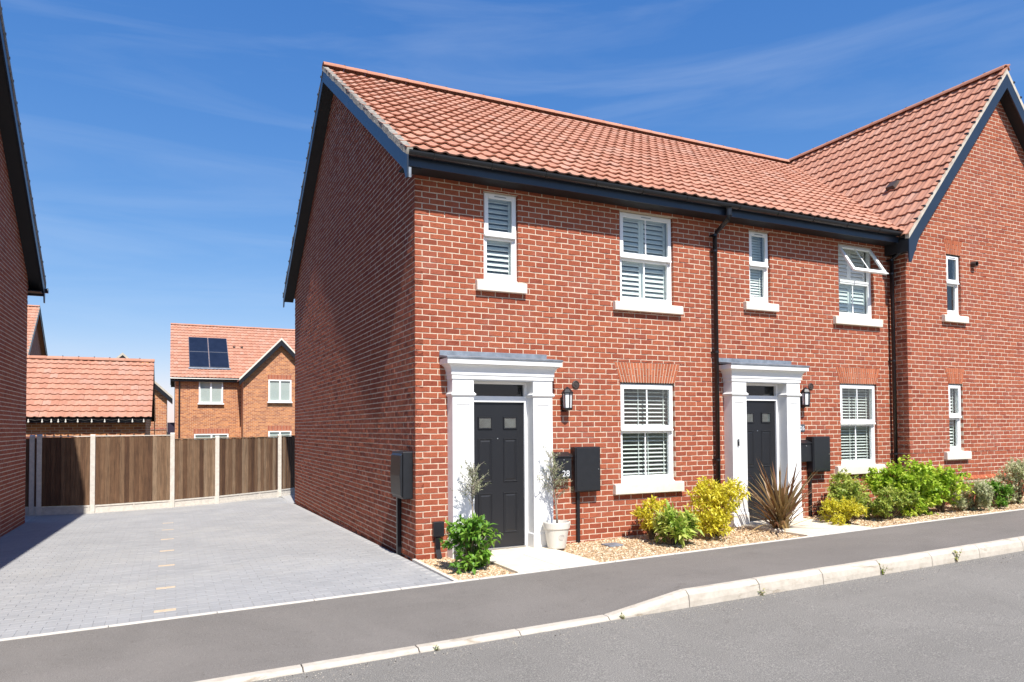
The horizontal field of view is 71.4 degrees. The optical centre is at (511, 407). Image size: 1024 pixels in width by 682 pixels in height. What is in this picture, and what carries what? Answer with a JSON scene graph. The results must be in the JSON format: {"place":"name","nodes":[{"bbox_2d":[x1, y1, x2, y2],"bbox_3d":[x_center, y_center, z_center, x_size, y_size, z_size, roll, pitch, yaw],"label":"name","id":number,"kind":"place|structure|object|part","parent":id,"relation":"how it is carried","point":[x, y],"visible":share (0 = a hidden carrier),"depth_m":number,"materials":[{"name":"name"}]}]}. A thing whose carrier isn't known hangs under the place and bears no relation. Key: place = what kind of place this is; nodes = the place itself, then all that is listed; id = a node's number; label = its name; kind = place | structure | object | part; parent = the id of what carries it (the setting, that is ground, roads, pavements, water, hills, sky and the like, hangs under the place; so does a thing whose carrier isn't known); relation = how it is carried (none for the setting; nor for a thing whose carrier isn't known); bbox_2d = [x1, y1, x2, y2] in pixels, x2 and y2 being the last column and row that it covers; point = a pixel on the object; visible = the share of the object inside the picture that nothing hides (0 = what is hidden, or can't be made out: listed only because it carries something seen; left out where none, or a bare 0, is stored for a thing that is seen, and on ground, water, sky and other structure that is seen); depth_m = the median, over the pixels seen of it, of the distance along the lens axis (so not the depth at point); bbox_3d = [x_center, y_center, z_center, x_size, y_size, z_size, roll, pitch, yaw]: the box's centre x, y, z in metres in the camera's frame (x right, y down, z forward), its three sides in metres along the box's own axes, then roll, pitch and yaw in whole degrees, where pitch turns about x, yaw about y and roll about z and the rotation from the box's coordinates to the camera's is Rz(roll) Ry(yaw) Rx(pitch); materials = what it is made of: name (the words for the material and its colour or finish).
{"place":"outdoors","nodes":[
{"label":"outdoors","id":0,"kind":"place"},
{"bbox_2d":[27,305,47,355],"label":"distant house","id":1,"kind":"structure","parent":0,"point":[36,343],"depth_m":49.62,"materials":[{"name":"orange"}]},
{"bbox_2d":[116,353,172,434],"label":"distant house","id":2,"kind":"structure","parent":0,"point":[162,395],"depth_m":34.13,"materials":[{"name":"orange brick"}]},
{"bbox_2d":[167,422,174,434],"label":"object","id":3,"kind":"structure","parent":2,"relation":"attached to","point":[171,427],"depth_m":34.87,"materials":[{"name":"grey"}]},
{"bbox_2d":[0,497,450,638],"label":"driveway","id":4,"kind":"structure","parent":0,"point":[62,572],"depth_m":9.49,"materials":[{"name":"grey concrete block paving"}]},
{"bbox_2d":[0,1,48,536],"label":"neighbouring house","id":5,"kind":"structure","parent":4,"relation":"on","point":[22,276],"depth_m":13.52,"materials":[{"name":"red brick"}]},
{"bbox_2d":[25,433,294,515],"bbox_3d":[-8.370,1.611,18.936,1.667,1.900,9.085,-2,-2,43],"label":"fence","id":6,"kind":"object","parent":4,"relation":"on","point":[91,473],"visible":0.83,"depth_m":17.38,"materials":[{"name":"wood"}]},
{"bbox_2d":[170,323,294,439],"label":"detached house","id":7,"kind":"structure","parent":0,"point":[232,381],"depth_m":41.85,"materials":[{"name":"orange brick"}]},
{"bbox_2d":[198,382,223,404],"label":"window","id":8,"kind":"structure","parent":7,"relation":"in","point":[209,392],"depth_m":41.53,"materials":[{"name":"white plastic"}]},
{"bbox_2d":[194,434,228,437],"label":"window","id":9,"kind":"structure","parent":7,"relation":"in","point":[195,435],"depth_m":41.46,"materials":[{"name":"white plastic"}]},
{"bbox_2d":[268,431,290,435],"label":"window","id":10,"kind":"structure","parent":7,"relation":"in","point":[270,433],"depth_m":41.68,"materials":[{"name":"white plastic"}]},
{"bbox_2d":[267,380,292,402],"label":"window","id":11,"kind":"structure","parent":7,"relation":"in","point":[279,391],"depth_m":41.76,"materials":[{"name":"white plastic"}]},
{"bbox_2d":[281,495,294,502],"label":"drive","id":12,"kind":"structure","parent":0,"point":[290,498],"depth_m":19.91,"materials":[{"name":"grey concrete"}]},
{"bbox_2d":[450,461,489,512],"bbox_3d":[-0.495,1.167,9.325,0.474,0.995,0.594,-1,-2,15],"label":"olive tree","id":13,"kind":"object","parent":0,"point":[473,486],"visible":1,"depth_m":9.29,"materials":[{"name":"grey plant"}]},
{"bbox_2d":[0,510,1023,681],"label":"pavement","id":14,"kind":"structure","parent":0,"point":[200,648],"depth_m":6.75,"materials":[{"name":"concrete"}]},
{"bbox_2d":[0,0,1023,422],"label":"sky","id":15,"kind":"structure","parent":0,"point":[166,142],"materials":[{"name":"blue"}]},
{"bbox_2d":[253,551,1023,681],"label":"road","id":16,"kind":"structure","parent":0,"point":[958,622],"depth_m":5.79,"materials":[{"name":"grey asphalt"}]},
{"bbox_2d":[195,536,1023,681],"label":"kerb","id":17,"kind":"structure","parent":16,"relation":"on","point":[712,593],"depth_m":7.15,"materials":[{"name":"concrete"}]},
{"bbox_2d":[954,550,961,561],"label":"weed","id":18,"kind":"object","parent":16,"relation":"on","point":[956,557],"visible":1,"depth_m":8.71,"materials":[{"name":"green"}]},
{"bbox_2d":[419,496,1023,579],"bbox_3d":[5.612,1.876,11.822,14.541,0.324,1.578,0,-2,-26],"label":"gravel","id":19,"kind":"structure","parent":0,"point":[437,563],"depth_m":10.21,"materials":[{"name":"beige gravel"}]},
{"bbox_2d":[440,512,501,574],"bbox_3d":[-0.504,1.655,8.684,0.778,0.812,0.777,0,-2,-26],"label":"shrub","id":20,"kind":"object","parent":19,"relation":"on","point":[468,534],"visible":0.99,"depth_m":8.57,"materials":[{"name":"green plant"}]},
{"bbox_2d":[283,61,731,560],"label":"terraced house","id":21,"kind":"structure","parent":19,"relation":"on","point":[475,278],"depth_m":10.78,"materials":[{"name":"red brick"}]},
{"bbox_2d":[390,451,412,554],"bbox_3d":[-1.526,1.331,9.736,0.174,1.460,0.600,0,-2,-26],"label":"gas meter box","id":22,"kind":"object","parent":21,"relation":"attached to","point":[401,473],"visible":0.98,"depth_m":9.53,"materials":[{"name":"black plastic"}]},
{"bbox_2d":[390,453,401,497],"bbox_3d":[-1.573,0.915,9.682,0.037,0.586,0.460,0,-2,-26],"label":"door","id":23,"kind":"structure","parent":22,"relation":"in","point":[396,458],"depth_m":9.63,"materials":[{"name":"black plastic"}]},
{"bbox_2d":[432,521,443,558],"bbox_3d":[-0.972,1.770,9.479,0.150,0.500,0.109,0,-2,-26],"label":"cable entry box","id":24,"kind":"object","parent":21,"relation":"attached to","point":[437,530],"visible":0.95,"depth_m":9.47,"materials":[{"name":"black plastic"}]},
{"bbox_2d":[474,402,525,549],"bbox_3d":[-0.199,0.964,9.977,0.815,2.068,0.110,0,-2,-26],"label":"door","id":25,"kind":"structure","parent":21,"relation":"in","point":[498,426],"depth_m":9.99,"materials":[{"name":"black wood"}]},
{"bbox_2d":[475,192,526,294],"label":"window","id":26,"kind":"structure","parent":21,"relation":"in","point":[500,270],"depth_m":10.18,"materials":[{"name":"white plastic"}]},
{"bbox_2d":[553,452,572,478],"bbox_3d":[0.710,0.839,10.297,0.314,0.384,0.136,0,-2,-26],"label":"letterbox","id":27,"kind":"object","parent":21,"relation":"attached to","point":[563,457],"visible":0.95,"depth_m":10.27,"materials":[{"name":"black metal"}]},
{"bbox_2d":[561,387,572,411],"bbox_3d":[0.799,-0.118,10.344,0.147,0.362,0.190,0,-2,-26],"label":"wall lantern","id":28,"kind":"object","parent":21,"relation":"attached to","point":[567,399],"depth_m":10.30,"materials":[{"name":"black plastic"}]},
{"bbox_2d":[572,381,579,388],"bbox_3d":[0.941,-0.335,10.513,0.124,0.124,0.018,0,-2,-26],"label":"wall vent","id":29,"kind":"object","parent":21,"relation":"attached to","point":[575,384],"depth_m":10.51,"materials":[{"name":"grey"}]},
{"bbox_2d":[571,446,599,541],"bbox_3d":[1.087,1.275,10.453,0.430,1.395,0.157,0,-2,-26],"label":"meter cupboard","id":30,"kind":"object","parent":21,"relation":"attached to","point":[585,467],"visible":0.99,"depth_m":10.40,"materials":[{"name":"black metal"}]},
{"bbox_3d":[1.113,0.904,10.403,0.403,0.628,0.015,0,-2,-26],"label":"door","id":31,"kind":"part","parent":30,"relation":"part of","materials":[{"name":"black plastic"}]},
{"bbox_2d":[613,212,683,314],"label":"window","id":32,"kind":"structure","parent":21,"relation":"in","point":[645,241],"depth_m":11.28,"materials":[{"name":"white plastic"}]},
{"bbox_2d":[613,383,683,494],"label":"window","id":33,"kind":"structure","parent":21,"relation":"in","point":[646,410],"depth_m":11.29,"materials":[{"name":"white plastic"}]},
{"bbox_2d":[489,546,598,572],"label":"front path","id":34,"kind":"structure","parent":19,"relation":"on","point":[521,559],"depth_m":9.05,"materials":[{"name":"concrete"}]},
{"bbox_2d":[543,520,569,548],"bbox_3d":[0.620,1.766,9.906,0.385,0.360,0.385,0,-2,-26],"label":"plant pot","id":35,"kind":"object","parent":34,"relation":"on","point":[556,534],"visible":1,"depth_m":9.78,"materials":[{"name":"ceramic"}]},
{"bbox_2d":[537,446,571,522],"bbox_3d":[0.566,1.077,9.893,0.556,1.119,0.478,-1,-2,30],"label":"olive tree","id":36,"kind":"object","parent":35,"relation":"on","point":[552,469],"visible":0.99,"depth_m":9.90,"materials":[{"name":"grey plant"}]},
{"bbox_2d":[601,542,623,546],"bbox_3d":[1.425,1.965,10.119,0.240,0.052,0.220,0,-2,-26],"label":"drain cover","id":37,"kind":"object","parent":19,"relation":"on","point":[614,544],"visible":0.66,"depth_m":10.08,"materials":[{"name":"grey metal"}]},
{"bbox_2d":[630,494,667,539],"bbox_3d":[2.072,1.634,10.557,0.574,0.669,0.650,-2,-2,41],"label":"shrub","id":38,"kind":"object","parent":19,"relation":"on","point":[646,511],"visible":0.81,"depth_m":10.51,"materials":[{"name":"yellow plant"}]},
{"bbox_2d":[650,499,704,547],"bbox_3d":[2.309,1.660,10.079,0.766,0.747,0.930,0,-2,-26],"label":"shrub","id":39,"kind":"object","parent":19,"relation":"on","point":[671,527],"visible":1,"depth_m":9.93,"materials":[{"name":"green plant"}]},
{"bbox_2d":[682,476,750,537],"bbox_3d":[3.013,1.482,10.581,1.006,0.923,1.008,-1,-2,29],"label":"shrub","id":40,"kind":"object","parent":19,"relation":"on","point":[720,518],"visible":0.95,"depth_m":10.48,"materials":[{"name":"yellow plant"}]},
{"bbox_2d":[551,110,904,527],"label":"terraced house","id":41,"kind":"structure","parent":19,"relation":"on","point":[805,265],"depth_m":12.65,"materials":[{"name":"red brick"}]},
{"bbox_2d":[743,231,778,311],"bbox_3d":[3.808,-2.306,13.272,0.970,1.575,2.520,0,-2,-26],"label":"window","id":42,"kind":"structure","parent":41,"relation":"in","point":[758,242],"depth_m":12.28,"materials":[{"name":"white plastic"}]},
{"bbox_2d":[746,401,775,521],"bbox_3d":[4.158,0.922,12.063,0.815,2.068,0.110,0,-2,-26],"label":"door","id":43,"kind":"structure","parent":41,"relation":"in","point":[760,414],"depth_m":12.08,"materials":[{"name":"black"}]},
{"bbox_2d":[800,424,804,430],"bbox_3d":[5.075,0.358,12.470,0.125,0.125,0.014,0,-2,-26],"label":"number plaque","id":44,"kind":"object","parent":41,"relation":"attached to","point":[802,427],"visible":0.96,"depth_m":12.47,"materials":[{"name":"grey stone"}]},
{"bbox_2d":[800,387,810,407],"bbox_3d":[5.102,-0.170,12.404,0.147,0.362,0.190,0,-2,-26],"label":"wall lantern","id":45,"kind":"object","parent":41,"relation":"attached to","point":[805,398],"depth_m":12.35,"materials":[{"name":"black plastic"}]},
{"bbox_2d":[801,439,811,461],"bbox_3d":[5.062,0.749,12.382,0.324,0.379,0.136,0,-2,-26],"label":"letterbox","id":46,"kind":"object","parent":41,"relation":"attached to","point":[806,452],"visible":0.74,"depth_m":12.35,"materials":[{"name":"black metal"}]},
{"bbox_2d":[808,383,813,389],"bbox_3d":[5.280,-0.367,12.590,0.124,0.124,0.018,0,-2,-26],"label":"wall vent","id":47,"kind":"object","parent":41,"relation":"attached to","point":[810,386],"depth_m":12.58,"materials":[{"name":"grey"}]},
{"bbox_2d":[806,436,829,516],"bbox_3d":[5.388,1.215,12.506,0.420,1.410,0.167,0,-2,-26],"label":"meter cupboard","id":48,"kind":"object","parent":41,"relation":"attached to","point":[820,447],"visible":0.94,"depth_m":12.45,"materials":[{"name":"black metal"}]},
{"bbox_3d":[5.416,0.818,12.453,0.393,0.593,0.015,0,-2,-26],"label":"door","id":49,"kind":"part","parent":48,"relation":"part of","materials":[{"name":"black plastic"}]},
{"bbox_2d":[835,384,885,474],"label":"window","id":50,"kind":"structure","parent":41,"relation":"in","point":[857,401],"depth_m":13.33,"materials":[{"name":"white plastic"}]},
{"bbox_2d":[833,244,888,327],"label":"window","id":51,"kind":"structure","parent":41,"relation":"in","point":[854,272],"depth_m":13.31,"materials":[{"name":"white plastic"}]},
{"bbox_2d":[735,457,832,532],"bbox_3d":[4.113,1.337,11.174,1.720,1.148,1.635,0,-2,-26],"label":"phormium","id":52,"kind":"object","parent":19,"relation":"on","point":[781,506],"visible":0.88,"depth_m":10.98,"materials":[{"name":"brown plant"}]},
{"bbox_2d":[741,518,870,535],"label":"front path","id":53,"kind":"structure","parent":19,"relation":"on","point":[809,527],"depth_m":11.05,"materials":[{"name":"concrete"}]},
{"bbox_2d":[817,495,869,525],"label":"shrub","id":54,"kind":"object","parent":19,"relation":"on","point":[833,507],"visible":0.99,"depth_m":11.39,"materials":[{"name":"yellow plant"}]},
{"bbox_2d":[823,468,871,519],"bbox_3d":[5.692,1.446,12.096,0.798,0.924,1.070,-1,-2,22],"label":"shrub","id":55,"kind":"object","parent":19,"relation":"on","point":[848,488],"visible":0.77,"depth_m":11.91,"materials":[{"name":"green plant"}]},
{"bbox_2d":[852,483,921,519],"bbox_3d":[6.316,1.577,12.016,1.121,0.663,0.908,0,-2,-26],"label":"shrub","id":56,"kind":"object","parent":19,"relation":"on","point":[882,505],"visible":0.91,"depth_m":11.77,"materials":[{"name":"green plant"}]},
{"bbox_2d":[861,455,950,516],"bbox_3d":[6.891,1.385,12.363,1.406,1.124,1.208,0,-2,-26],"label":"shrub","id":57,"kind":"object","parent":19,"relation":"on","point":[901,479],"visible":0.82,"depth_m":12.24,"materials":[{"name":"green plant"}]},
{"bbox_2d":[905,459,974,511],"bbox_3d":[7.543,1.394,12.583,1.060,0.946,0.823,-1,-2,27],"label":"shrub","id":58,"kind":"object","parent":19,"relation":"on","point":[947,478],"visible":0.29,"depth_m":12.43,"materials":[{"name":"green plant"}]},
{"bbox_2d":[947,477,993,510],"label":"shrub","id":59,"kind":"object","parent":19,"relation":"on","point":[982,496],"visible":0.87,"depth_m":12.58,"materials":[{"name":"plant"}]},
{"bbox_2d":[985,480,1014,507],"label":"shrub","id":60,"kind":"object","parent":19,"relation":"on","point":[1001,499],"visible":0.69,"depth_m":12.96,"materials":[{"name":"green plant"}]},
{"bbox_2d":[981,457,1023,503],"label":"shrub","id":61,"kind":"object","parent":19,"relation":"on","point":[1016,474],"visible":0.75,"depth_m":13.39,"materials":[{"name":"plant"}]},
{"label":"garden ground","id":62,"kind":"structure","parent":0,"visible":0},
{"bbox_2d":[26,355,155,437],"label":"garage","id":63,"kind":"structure","parent":62,"relation":"on","point":[82,389],"depth_m":21.73,"materials":[{"name":"orange"}]},
{"bbox_2d":[27,419,144,422],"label":"rafter ends","id":64,"kind":"object","parent":63,"relation":"hanging from","point":[84,420],"visible":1,"depth_m":20.65,"materials":[{"name":"white"}]},
{"bbox_2d":[0,508,1023,640],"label":"path edging","id":65,"kind":"object","parent":62,"relation":"on","point":[434,570],"visible":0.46,"depth_m":8.03,"materials":[{"name":"concrete"}]},
{"bbox_2d":[784,64,1023,504],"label":"terraced house","id":66,"kind":"structure","parent":62,"relation":"on","point":[939,178],"depth_m":14.29,"materials":[{"name":"red brick"}]},
{"bbox_2d":[910,384,971,459],"bbox_3d":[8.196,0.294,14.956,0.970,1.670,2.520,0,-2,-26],"label":"window","id":67,"kind":"structure","parent":66,"relation":"in","point":[954,391],"depth_m":13.97,"materials":[{"name":"white plastic"}]},
{"bbox_2d":[941,255,968,323],"bbox_3d":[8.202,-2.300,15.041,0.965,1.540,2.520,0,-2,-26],"label":"window","id":68,"kind":"structure","parent":66,"relation":"in","point":[953,316],"depth_m":14.05,"materials":[{"name":"white plastic"}]},
{"bbox_2d":[970,261,978,266],"bbox_3d":[9.180,-2.845,14.156,0.110,0.108,0.100,0,6,-26],"label":"flue terminal","id":69,"kind":"object","parent":66,"relation":"attached to","point":[974,263],"visible":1,"depth_m":14.14,"materials":[{"name":"brown"}]}
]}

